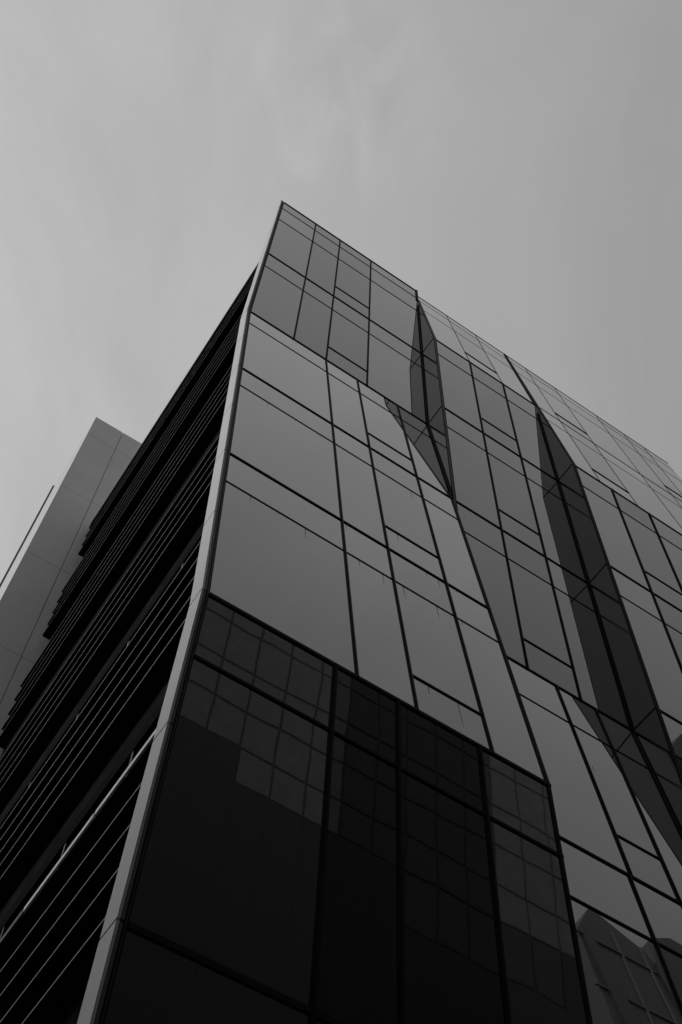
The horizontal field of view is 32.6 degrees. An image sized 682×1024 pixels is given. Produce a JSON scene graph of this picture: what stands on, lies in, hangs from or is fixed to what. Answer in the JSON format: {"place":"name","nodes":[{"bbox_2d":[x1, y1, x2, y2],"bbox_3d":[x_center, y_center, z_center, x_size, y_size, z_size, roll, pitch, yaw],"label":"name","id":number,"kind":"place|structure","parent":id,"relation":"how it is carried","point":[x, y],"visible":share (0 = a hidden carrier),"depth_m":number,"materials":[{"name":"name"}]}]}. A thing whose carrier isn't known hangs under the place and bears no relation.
{"place":"outdoors","nodes":[
{"label":"outdoors","id":0,"kind":"place"},
{"bbox_2d":[0,0,681,582],"label":"sky","id":1,"kind":"structure","parent":0,"point":[515,164],"materials":[{"name":"grey"}]},
{"bbox_3d":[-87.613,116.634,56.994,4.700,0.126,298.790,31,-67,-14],"label":"side pavement","id":2,"kind":"structure","parent":0,"visible":0},
{"bbox_2d":[0,417,140,756],"bbox_3d":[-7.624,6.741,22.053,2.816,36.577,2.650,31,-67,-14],"label":"stair tower","id":3,"kind":"structure","parent":2,"relation":"on","point":[45,562],"depth_m":30.38,"materials":[{"name":"grey concrete"}]},
{"bbox_3d":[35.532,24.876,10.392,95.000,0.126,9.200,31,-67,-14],"label":"pavement","id":4,"kind":"structure","parent":0,"visible":0},
{"bbox_2d":[0,200,681,1023],"bbox_3d":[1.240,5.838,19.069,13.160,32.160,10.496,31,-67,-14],"label":"office building","id":5,"kind":"structure","parent":4,"relation":"on","point":[350,690],"depth_m":13.31,"materials":[{"name":"grey glass"}]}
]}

